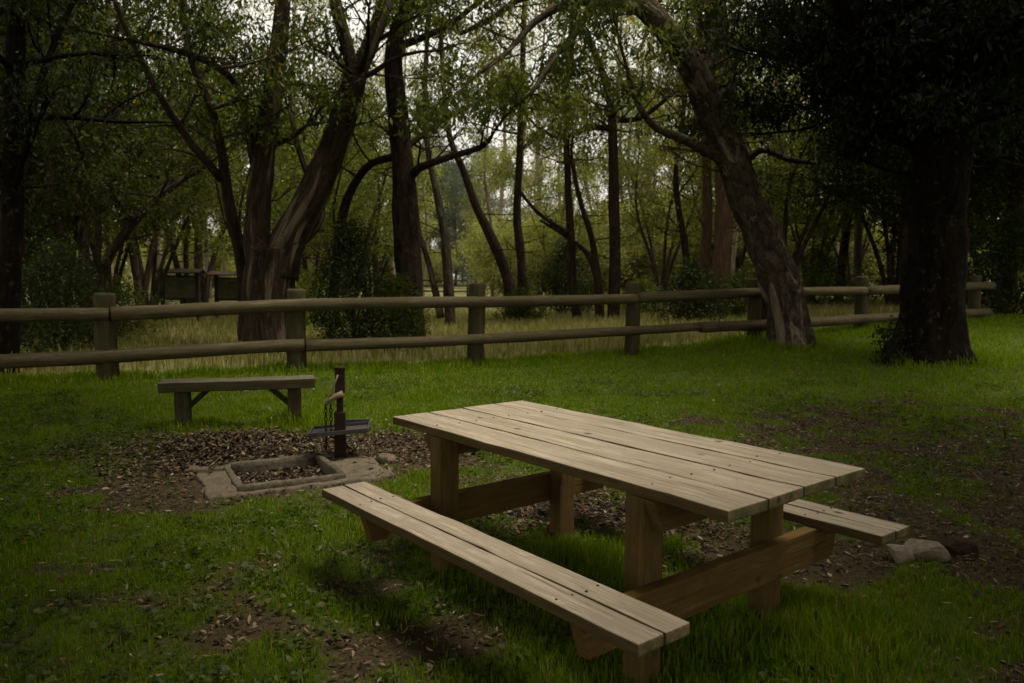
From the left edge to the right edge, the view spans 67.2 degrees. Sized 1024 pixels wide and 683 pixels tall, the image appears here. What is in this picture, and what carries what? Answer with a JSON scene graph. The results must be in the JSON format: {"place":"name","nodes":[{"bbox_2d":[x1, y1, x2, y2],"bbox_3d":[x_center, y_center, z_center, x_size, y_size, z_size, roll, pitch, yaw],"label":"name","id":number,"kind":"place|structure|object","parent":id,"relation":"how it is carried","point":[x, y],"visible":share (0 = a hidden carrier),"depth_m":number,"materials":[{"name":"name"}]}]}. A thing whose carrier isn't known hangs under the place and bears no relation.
{"place":"outdoors","nodes":[
{"label":"outdoors","id":0,"kind":"place"},
{"bbox_2d":[0,277,1023,682],"bbox_3d":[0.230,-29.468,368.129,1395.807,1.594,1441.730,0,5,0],"label":"ground","id":1,"kind":"structure","parent":0,"point":[468,643],"depth_m":4.34,"materials":[{"name":"soil"}]},
{"bbox_2d":[0,0,135,219],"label":"dark tree","id":2,"kind":"object","parent":1,"relation":"on","point":[1,83],"visible":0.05,"depth_m":16.76,"materials":[{"name":"green plant"}]},
{"bbox_2d":[0,200,142,348],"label":"shrub","id":3,"kind":"object","parent":1,"relation":"on","point":[28,247],"visible":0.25,"depth_m":15.46,"materials":[{"name":"green plant"}]},
{"bbox_2d":[0,0,152,239],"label":"tea tree","id":4,"kind":"object","parent":1,"relation":"on","point":[38,209],"visible":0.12,"depth_m":17.13,"materials":[{"name":"green plant"}]},
{"bbox_2d":[20,233,134,352],"bbox_3d":[-8.107,-0.800,13.907,2.588,2.322,3.160,4,6,37],"label":"shrub","id":5,"kind":"object","parent":1,"relation":"on","point":[52,263],"visible":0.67,"depth_m":13.75,"materials":[{"name":"green plant"}]},
{"bbox_2d":[0,43,160,302],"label":"tea tree","id":6,"kind":"object","parent":1,"relation":"on","point":[65,221],"visible":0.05,"depth_m":18.94,"materials":[{"name":"green plant"}]},
{"bbox_2d":[0,16,180,307],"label":"tea tree","id":7,"kind":"object","parent":1,"relation":"on","point":[115,234],"visible":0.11,"depth_m":19.47,"materials":[{"name":"green plant"}]},
{"bbox_2d":[60,230,162,294],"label":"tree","id":8,"kind":"object","parent":1,"relation":"on","point":[126,270],"visible":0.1,"depth_m":51.36,"materials":[{"name":"green plant"}]},
{"bbox_2d":[1,0,223,328],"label":"dark tree","id":9,"kind":"object","parent":1,"relation":"on","point":[83,13],"visible":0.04,"depth_m":19.32,"materials":[{"name":"green plant"}]},
{"bbox_2d":[35,87,196,297],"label":"tea tree","id":10,"kind":"object","parent":1,"relation":"on","point":[117,264],"visible":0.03,"depth_m":24.91,"materials":[{"name":"green plant"}]},
{"bbox_2d":[60,274,176,337],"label":"shrub","id":11,"kind":"object","parent":1,"relation":"on","point":[125,294],"visible":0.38,"depth_m":18.03,"materials":[{"name":"green plant"}]},
{"bbox_2d":[0,0,265,374],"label":"gum tree","id":12,"kind":"object","parent":1,"relation":"on","point":[17,135],"visible":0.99,"depth_m":11.32,"materials":[{"name":"green plant"}]},
{"bbox_2d":[49,8,234,330],"bbox_3d":[-9.842,-4.707,19.709,5.977,9.184,4.488,-2,5,-25],"label":"tea tree","id":13,"kind":"object","parent":1,"relation":"on","point":[135,266],"visible":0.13,"depth_m":19.90,"materials":[{"name":"green plant"}]},
{"bbox_2d":[0,0,287,339],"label":"tea tree","id":14,"kind":"object","parent":1,"relation":"on","point":[98,196],"visible":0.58,"depth_m":16.38,"materials":[{"name":"green plant"}]},
{"bbox_2d":[76,47,256,320],"bbox_3d":[-10.663,-4.471,23.157,6.271,8.174,6.308,5,6,43],"label":"tea tree","id":15,"kind":"object","parent":1,"relation":"on","point":[157,284],"visible":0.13,"depth_m":23.03,"materials":[{"name":"green plant"}]},
{"bbox_2d":[156,268,205,320],"bbox_3d":[-10.310,-1.317,23.979,1.390,1.894,0.791,0,5,-6],"label":"notice board","id":16,"kind":"object","parent":1,"relation":"on","point":[181,287],"visible":0.65,"depth_m":23.92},
{"bbox_2d":[158,220,236,296],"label":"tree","id":17,"kind":"object","parent":1,"relation":"on","point":[218,266],"visible":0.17,"depth_m":53.27,"materials":[{"name":"green plant"}]},
{"bbox_2d":[113,0,284,300],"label":"dark tree","id":18,"kind":"object","parent":1,"relation":"on","point":[202,278],"visible":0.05,"depth_m":44.01,"materials":[{"name":"green plant"}]},
{"bbox_2d":[119,0,280,317],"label":"tea tree","id":19,"kind":"object","parent":1,"relation":"on","point":[207,282],"visible":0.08,"depth_m":26.12,"materials":[{"name":"green plant"}]},
{"bbox_2d":[205,271,238,317],"bbox_3d":[-9.178,-1.359,24.978,1.140,1.844,0.791,1,5,6],"label":"notice board","id":20,"kind":"object","parent":1,"relation":"on","point":[225,288],"visible":0.6,"depth_m":24.92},
{"bbox_2d":[158,375,314,428],"bbox_3d":[-2.695,0.628,7.639,1.442,0.525,0.306,-1,5,-17],"label":"timber bench","id":21,"kind":"object","parent":1,"relation":"on","point":[182,390],"visible":0.91,"depth_m":7.50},
{"bbox_2d":[0,0,509,354],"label":"gum tree","id":22,"kind":"object","parent":1,"relation":"on","point":[267,264],"visible":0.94,"depth_m":14.52,"materials":[{"name":"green plant"}]},
{"bbox_2d":[182,55,338,255],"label":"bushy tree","id":23,"kind":"object","parent":1,"relation":"on","point":[219,213],"visible":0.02,"depth_m":40.95,"materials":[{"name":"green plant"}]},
{"bbox_2d":[159,89,371,276],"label":"tea tree","id":24,"kind":"object","parent":1,"relation":"on","point":[274,210],"visible":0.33,"depth_m":21.53,"materials":[{"name":"green plant"}]},
{"bbox_2d":[229,0,336,282],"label":"gum tree","id":25,"kind":"object","parent":1,"relation":"on","point":[294,7],"visible":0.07,"depth_m":42.65,"materials":[{"name":"green plant"}]},
{"bbox_2d":[187,450,394,500],"bbox_3d":[-1.688,1.077,5.862,1.378,0.289,1.034,-2,5,-28],"label":"fire pit","id":26,"kind":"object","parent":1,"relation":"on","point":[227,482],"visible":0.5,"depth_m":5.74,"materials":[{"name":"concrete"}]},
{"bbox_2d":[308,366,369,457],"bbox_3d":[-1.404,0.639,6.299,0.472,0.868,0.341,0,5,-8],"label":"cooking stand","id":27,"kind":"object","parent":26,"relation":"on","point":[340,428],"visible":0.99,"depth_m":6.26,"materials":[{"name":"metal"}]},
{"bbox_2d":[222,110,390,311],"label":"tea tree","id":28,"kind":"object","parent":1,"relation":"on","point":[327,218],"visible":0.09,"depth_m":27.59,"materials":[{"name":"green plant"}]},
{"bbox_2d":[286,0,343,278],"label":"gum tree","id":29,"kind":"object","parent":1,"relation":"on","point":[326,60],"visible":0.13,"depth_m":37.72,"materials":[{"name":"green plant"}]},
{"bbox_2d":[295,264,353,325],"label":"shrub","id":30,"kind":"object","parent":1,"relation":"on","point":[307,286],"visible":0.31,"depth_m":21.79,"materials":[{"name":"green plant"}]},
{"bbox_2d":[239,58,435,316],"bbox_3d":[-5.214,-4.316,24.023,5.809,7.806,5.793,2,5,15],"label":"tea tree","id":31,"kind":"object","parent":1,"relation":"on","point":[377,225],"visible":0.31,"depth_m":23.16,"materials":[{"name":"green plant"}]},
{"bbox_2d":[247,28,435,261],"bbox_3d":[-8.393,-7.951,35.806,8.982,13.284,8.248,2,5,22],"label":"bushy tree","id":32,"kind":"object","parent":1,"relation":"on","point":[338,74],"visible":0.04,"depth_m":35.39,"materials":[{"name":"green plant"}]},
{"bbox_2d":[306,209,404,351],"bbox_3d":[-3.127,-1.118,15.015,2.187,2.876,2.288,0,5,0],"label":"shrub","id":33,"kind":"object","parent":1,"relation":"on","point":[348,252],"visible":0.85,"depth_m":15.01,"materials":[{"name":"green plant"}]},
{"bbox_2d":[276,76,459,296],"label":"bushy tree","id":34,"kind":"object","parent":1,"relation":"on","point":[377,268],"visible":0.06,"depth_m":42.93,"materials":[{"name":"green plant"}]},
{"bbox_2d":[296,144,451,296],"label":"tea tree","id":35,"kind":"object","parent":1,"relation":"on","point":[387,213],"visible":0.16,"depth_m":29.82,"materials":[{"name":"green plant"}]},
{"bbox_2d":[360,268,436,350],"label":"shrub","id":36,"kind":"object","parent":1,"relation":"on","point":[394,287],"visible":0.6,"depth_m":15.25,"materials":[{"name":"green plant"}]},
{"bbox_2d":[369,14,437,197],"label":"gum tree","id":37,"kind":"object","parent":1,"relation":"on","point":[413,88],"visible":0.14,"depth_m":38.02,"materials":[{"name":"green plant"}]},
{"bbox_2d":[367,17,443,295],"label":"gum tree","id":38,"kind":"object","parent":1,"relation":"on","point":[392,265],"visible":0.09,"depth_m":50.93,"materials":[{"name":"green plant"}]},
{"bbox_2d":[345,0,492,326],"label":"gum tree","id":39,"kind":"object","parent":1,"relation":"on","point":[448,290],"visible":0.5,"depth_m":22.71,"materials":[{"name":"green plant"}]},
{"bbox_2d":[406,27,462,296],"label":"gum tree","id":40,"kind":"object","parent":1,"relation":"on","point":[426,241],"visible":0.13,"depth_m":41.02,"materials":[{"name":"green plant"}]},
{"bbox_2d":[0,414,871,586],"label":"leaf mulch","id":41,"kind":"object","parent":1,"relation":"on","point":[257,436],"visible":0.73,"depth_m":6.22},
{"bbox_2d":[422,248,463,284],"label":"shrub","id":42,"kind":"object","parent":1,"relation":"on","point":[439,272],"visible":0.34,"depth_m":83.11,"materials":[{"name":"green plant"}]},
{"bbox_2d":[412,108,475,258],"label":"gum tree","id":43,"kind":"object","parent":1,"relation":"on","point":[443,165],"visible":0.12,"depth_m":93.99,"materials":[{"name":"green plant"}]},
{"bbox_2d":[293,0,600,350],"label":"gum tree","id":44,"kind":"object","parent":1,"relation":"on","point":[405,171],"visible":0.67,"depth_m":15.52,"materials":[{"name":"green plant"}]},
{"bbox_2d":[364,0,532,317],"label":"gum tree","id":45,"kind":"object","parent":1,"relation":"on","point":[509,287],"visible":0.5,"depth_m":25.62,"materials":[{"name":"green plant"}]},
{"bbox_2d":[427,161,481,284],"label":"gum tree","id":46,"kind":"object","parent":1,"relation":"on","point":[455,179],"visible":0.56,"depth_m":90.41,"materials":[{"name":"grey plant"}]},
{"bbox_2d":[454,142,512,288],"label":"gum tree","id":47,"kind":"object","parent":1,"relation":"on","point":[481,188],"visible":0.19,"depth_m":78.89,"materials":[{"name":"green plant"}]},
{"bbox_2d":[443,125,525,282],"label":"gum tree","id":48,"kind":"object","parent":1,"relation":"on","point":[492,205],"visible":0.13,"depth_m":96.01,"materials":[{"name":"green plant"}]},
{"bbox_2d":[446,44,524,295],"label":"gum tree","id":49,"kind":"object","parent":1,"relation":"on","point":[481,175],"visible":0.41,"depth_m":39.61,"materials":[{"name":"green plant"}]},
{"bbox_2d":[0,275,995,380],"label":"log fence","id":50,"kind":"object","parent":1,"relation":"on","point":[105,314],"visible":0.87,"depth_m":12.36,"materials":[{"name":"wood"}]},
{"bbox_2d":[452,1,549,293],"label":"gum tree","id":51,"kind":"object","parent":1,"relation":"on","point":[501,188],"visible":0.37,"depth_m":65.23,"materials":[{"name":"green plant"}]},
{"bbox_2d":[450,211,553,295],"bbox_3d":[-0.406,-4.183,39.794,5.915,5.036,5.474,1,5,9],"label":"shrub","id":52,"kind":"object","parent":1,"relation":"on","point":[481,250],"visible":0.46,"depth_m":39.00,"materials":[{"name":"green plant"}]},
{"bbox_2d":[451,200,565,295],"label":"shrub","id":53,"kind":"object","parent":1,"relation":"on","point":[477,229],"visible":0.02,"depth_m":46.93,"materials":[{"name":"green plant"}]},
{"bbox_2d":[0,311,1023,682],"bbox_3d":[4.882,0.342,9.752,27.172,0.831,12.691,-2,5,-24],"label":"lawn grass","id":54,"kind":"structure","parent":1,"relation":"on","point":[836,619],"depth_m":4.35,"materials":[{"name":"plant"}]},
{"bbox_2d":[0,358,1023,682],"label":"fallen leaves","id":55,"kind":"object","parent":1,"relation":"on","point":[1016,554],"visible":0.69,"depth_m":5.21,"materials":[{"name":"brown plant"}]},
{"bbox_2d":[0,375,1023,682],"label":"lawn weeds","id":56,"kind":"object","parent":1,"relation":"on","point":[104,677],"visible":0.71,"depth_m":4.31,"materials":[{"name":"green plant"}]},
{"bbox_2d":[0,395,1023,682],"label":"bark crumbs","id":57,"kind":"object","parent":1,"relation":"on","point":[786,429],"visible":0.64,"depth_m":4.78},
{"bbox_2d":[437,0,600,316],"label":"gum tree","id":58,"kind":"object","parent":1,"relation":"on","point":[519,244],"visible":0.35,"depth_m":26.65,"materials":[{"name":"green plant"}]},
{"bbox_2d":[490,284,552,321],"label":"shrub","id":59,"kind":"object","parent":1,"relation":"on","point":[515,312],"visible":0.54,"depth_m":24.76,"materials":[{"name":"green plant"}]},
{"bbox_2d":[491,29,559,275],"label":"gum tree","id":60,"kind":"object","parent":1,"relation":"on","point":[510,172],"visible":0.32,"depth_m":39.01,"materials":[{"name":"green plant"}]},
{"bbox_2d":[490,0,609,295],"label":"gum tree","id":61,"kind":"object","parent":1,"relation":"on","point":[540,174],"visible":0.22,"depth_m":54.87,"materials":[{"name":"green plant"}]},
{"bbox_2d":[496,162,608,294],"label":"tea tree","id":62,"kind":"object","parent":1,"relation":"on","point":[543,240],"visible":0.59,"depth_m":35.08,"materials":[{"name":"green plant"}]},
{"bbox_2d":[491,0,628,318],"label":"gum tree","id":63,"kind":"object","parent":1,"relation":"on","point":[571,269],"visible":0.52,"depth_m":24.08,"materials":[{"name":"green plant"}]},
{"bbox_2d":[515,233,606,315],"bbox_3d":[1.707,-2.283,26.872,3.410,3.125,3.816,0,5,0],"label":"shrub","id":64,"kind":"object","parent":1,"relation":"on","point":[560,256],"visible":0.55,"depth_m":26.68,"materials":[{"name":"green plant"}]},
{"bbox_2d":[535,28,602,286],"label":"gum tree","id":65,"kind":"object","parent":1,"relation":"on","point":[558,182],"visible":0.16,"depth_m":37.32,"materials":[{"name":"green plant"}]},
{"bbox_2d":[535,217,640,294],"bbox_3d":[3.527,-4.020,38.366,5.837,4.587,5.388,1,5,8],"label":"shrub","id":66,"kind":"object","parent":1,"relation":"on","point":[604,263],"visible":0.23,"depth_m":37.46,"materials":[{"name":"green plant"}]},
{"bbox_2d":[370,0,816,349],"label":"leaning tree","id":67,"kind":"object","parent":1,"relation":"on","point":[781,288],"visible":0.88,"depth_m":14.15,"materials":[{"name":"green plant"}]},
{"bbox_2d":[543,196,660,293],"bbox_3d":[4.923,-4.829,41.675,6.679,5.775,7.322,2,5,20],"label":"shrub","id":68,"kind":"object","parent":1,"relation":"on","point":[602,211],"visible":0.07,"depth_m":39.43,"materials":[{"name":"green plant"}]},
{"bbox_2d":[472,0,757,320],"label":"gum tree","id":69,"kind":"object","parent":1,"relation":"on","point":[613,202],"visible":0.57,"depth_m":23.53,"materials":[{"name":"green plant"}]},
{"bbox_2d":[322,400,908,682],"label":"picnic table","id":70,"kind":"object","parent":1,"relation":"on","point":[666,479],"visible":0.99,"depth_m":3.15,"materials":[{"name":"wood"}]},
{"bbox_2d":[573,47,661,214],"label":"gum tree","id":71,"kind":"object","parent":1,"relation":"on","point":[604,182],"visible":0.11,"depth_m":46.00,"materials":[{"name":"green plant"}]},
{"bbox_2d":[573,2,675,291],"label":"gum tree","id":72,"kind":"object","parent":1,"relation":"on","point":[629,24],"visible":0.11,"depth_m":56.10,"materials":[{"name":"green plant"}]},
{"bbox_2d":[596,35,656,222],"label":"gum tree","id":73,"kind":"object","parent":1,"relation":"on","point":[633,170],"visible":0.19,"depth_m":42.99,"materials":[{"name":"green plant"}]},
{"bbox_2d":[584,214,692,293],"bbox_3d":[6.239,-4.267,39.875,6.168,4.489,5.701,-1,5,-13],"label":"shrub","id":74,"kind":"object","parent":1,"relation":"on","point":[633,273],"visible":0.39,"depth_m":38.91,"materials":[{"name":"green plant"}]},
{"bbox_2d":[592,0,689,279],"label":"gum tree","id":75,"kind":"object","parent":1,"relation":"on","point":[648,93],"visible":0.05,"depth_m":50.88,"materials":[{"name":"green plant"}]},
{"bbox_2d":[581,186,713,293],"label":"shrub","id":76,"kind":"object","parent":1,"relation":"on","point":[677,260],"visible":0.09,"depth_m":40.40,"materials":[{"name":"green plant"}]},
{"bbox_2d":[573,87,735,290],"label":"tea tree","id":77,"kind":"object","parent":1,"relation":"on","point":[665,273],"visible":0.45,"depth_m":32.62,"materials":[{"name":"green plant"}]},
{"bbox_2d":[619,0,697,286],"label":"gum tree","id":78,"kind":"object","parent":1,"relation":"on","point":[662,108],"visible":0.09,"depth_m":41.34,"materials":[{"name":"green plant"}]},
{"bbox_2d":[640,257,738,323],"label":"shrub","id":79,"kind":"object","parent":1,"relation":"on","point":[691,277],"visible":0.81,"depth_m":19.77,"materials":[{"name":"green plant"}]},
{"bbox_2d":[603,0,785,313],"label":"gum tree","id":80,"kind":"object","parent":1,"relation":"on","point":[706,221],"visible":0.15,"depth_m":22.68,"materials":[{"name":"brown plant"}]},
{"bbox_2d":[628,0,761,305],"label":"gum tree","id":81,"kind":"object","parent":1,"relation":"on","point":[684,238],"visible":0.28,"depth_m":24.59,"materials":[{"name":"green plant"}]},
{"bbox_2d":[624,0,803,316],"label":"gum tree","id":82,"kind":"object","parent":1,"relation":"on","point":[721,264],"visible":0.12,"depth_m":21.65,"materials":[{"name":"brown plant"}]},
{"bbox_2d":[628,84,825,299],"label":"tea tree","id":83,"kind":"object","parent":1,"relation":"on","point":[743,252],"visible":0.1,"depth_m":29.38,"materials":[{"name":"green plant"}]},
{"bbox_2d":[707,261,755,318],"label":"shrub","id":84,"kind":"object","parent":1,"relation":"on","point":[733,282],"visible":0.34,"depth_m":20.85,"materials":[{"name":"green plant"}]},
{"bbox_2d":[649,0,841,333],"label":"gum tree","id":85,"kind":"object","parent":1,"relation":"on","point":[755,153],"visible":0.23,"depth_m":15.96,"materials":[{"name":"green plant"}]},
{"bbox_2d":[676,20,900,267],"bbox_3d":[8.432,-5.143,23.765,7.122,8.696,7.245,2,5,19],"label":"tea tree","id":86,"kind":"object","parent":1,"relation":"on","point":[786,213],"visible":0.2,"depth_m":23.38,"materials":[{"name":"green plant"}]},
{"bbox_2d":[732,208,853,284],"bbox_3d":[14.245,-4.698,40.207,6.978,5.083,6.464,1,5,9],"label":"shrub","id":87,"kind":"object","parent":1,"relation":"on","point":[741,243],"visible":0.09,"depth_m":39.48,"materials":[{"name":"green plant"}]},
{"bbox_2d":[747,115,900,302],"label":"tea tree","id":88,"kind":"object","parent":1,"relation":"on","point":[796,233],"visible":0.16,"depth_m":26.38,"materials":[{"name":"green plant"}]},
{"bbox_2d":[628,0,1023,366],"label":"gum tree","id":89,"kind":"object","parent":1,"relation":"on","point":[933,77],"visible":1,"depth_m":12.47,"materials":[{"name":"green plant"}]},
{"bbox_2d":[760,3,903,300],"bbox_3d":[11.381,-7.535,25.602,6.581,12.964,6.604,2,5,15],"label":"gum tree","id":90,"kind":"object","parent":1,"relation":"on","point":[845,246],"visible":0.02,"depth_m":25.70,"materials":[{"name":"green plant"}]},
{"bbox_2d":[798,237,880,306],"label":"shrub","id":91,"kind":"object","parent":1,"relation":"on","point":[816,269],"visible":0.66,"depth_m":23.61,"materials":[{"name":"green plant"}]},
{"bbox_2d":[818,1,862,298],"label":"gum tree","id":92,"kind":"object","parent":1,"relation":"on","point":[858,244],"visible":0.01,"depth_m":26.71,"materials":[{"name":"brown plant"}]},
{"bbox_2d":[788,139,897,295],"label":"tea tree","id":93,"kind":"object","parent":1,"relation":"on","point":[864,248],"visible":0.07,"depth_m":33.53,"materials":[{"name":"green plant"}]},
{"bbox_2d":[821,226,886,286],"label":"shrub","id":94,"kind":"object","parent":1,"relation":"on","point":[866,262],"visible":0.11,"depth_m":44.05,"materials":[{"name":"green plant"}]},
{"bbox_2d":[717,7,1005,307],"bbox_3d":[10.499,-7.060,20.741,9.577,12.975,7.768,-2,5,-11],"label":"dark tree","id":95,"kind":"object","parent":1,"relation":"on","point":[902,223],"visible":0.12,"depth_m":21.25,"materials":[{"name":"green plant"}]},
{"bbox_2d":[843,228,900,299],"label":"shrub","id":96,"kind":"object","parent":1,"relation":"on","point":[883,249],"visible":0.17,"depth_m":25.01,"materials":[{"name":"green plant"}]},
{"bbox_2d":[861,313,914,366],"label":"sapling","id":97,"kind":"object","parent":1,"relation":"on","point":[886,353],"visible":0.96,"depth_m":12.57,"materials":[{"name":"green plant"}]},
{"bbox_2d":[767,96,1011,305],"bbox_3d":[11.692,-4.662,22.653,7.093,7.753,7.040,4,6,34],"label":"tea tree","id":98,"kind":"object","parent":1,"relation":"on","point":[890,256],"visible":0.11,"depth_m":22.54,"materials":[{"name":"green plant"}]},
{"bbox_2d":[886,544,913,563],"bbox_3d":[2.075,1.137,4.125,0.139,0.105,0.105,-2,5,-23],"label":"rock","id":99,"kind":"object","parent":1,"relation":"on","point":[900,554],"visible":0.98,"depth_m":4.08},
{"bbox_2d":[793,78,1023,315],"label":"dark tree","id":100,"kind":"object","parent":1,"relation":"on","point":[1019,199],"visible":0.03,"depth_m":19.48,"materials":[{"name":"green plant"}]},
{"bbox_2d":[903,538,950,561],"bbox_3d":[2.226,1.127,4.158,0.228,0.125,0.128,1,5,9],"label":"rock","id":101,"kind":"object","parent":1,"relation":"on","point":[932,550],"visible":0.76,"depth_m":4.11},
{"bbox_2d":[938,535,978,557],"bbox_3d":[2.443,1.130,4.235,0.200,0.119,0.131,1,5,6],"label":"rock","id":102,"kind":"object","parent":1,"relation":"on","point":[957,545],"visible":0.74,"depth_m":4.18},
{"bbox_2d":[896,122,1023,301],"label":"tea tree","id":103,"kind":"object","parent":1,"relation":"on","point":[995,210],"visible":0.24,"depth_m":20.25,"materials":[{"name":"green plant"}]},
{"bbox_2d":[965,201,1023,315],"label":"shrub","id":104,"kind":"object","parent":1,"relation":"on","point":[1014,229],"visible":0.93,"depth_m":18.77,"materials":[{"name":"green plant"}]},
{"bbox_2d":[965,188,1023,302],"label":"shrub","id":105,"kind":"object","parent":1,"relation":"on","point":[986,223],"visible":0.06,"depth_m":23.53,"materials":[{"name":"green plant"}]},
{"bbox_2d":[4,295,1022,374],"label":"dry grass","id":106,"kind":"structure","parent":0,"point":[214,331],"depth_m":17.13,"materials":[{"name":"plant"}]},
{"bbox_2d":[99,0,1000,277],"label":"sky","id":107,"kind":"structure","parent":0,"point":[360,5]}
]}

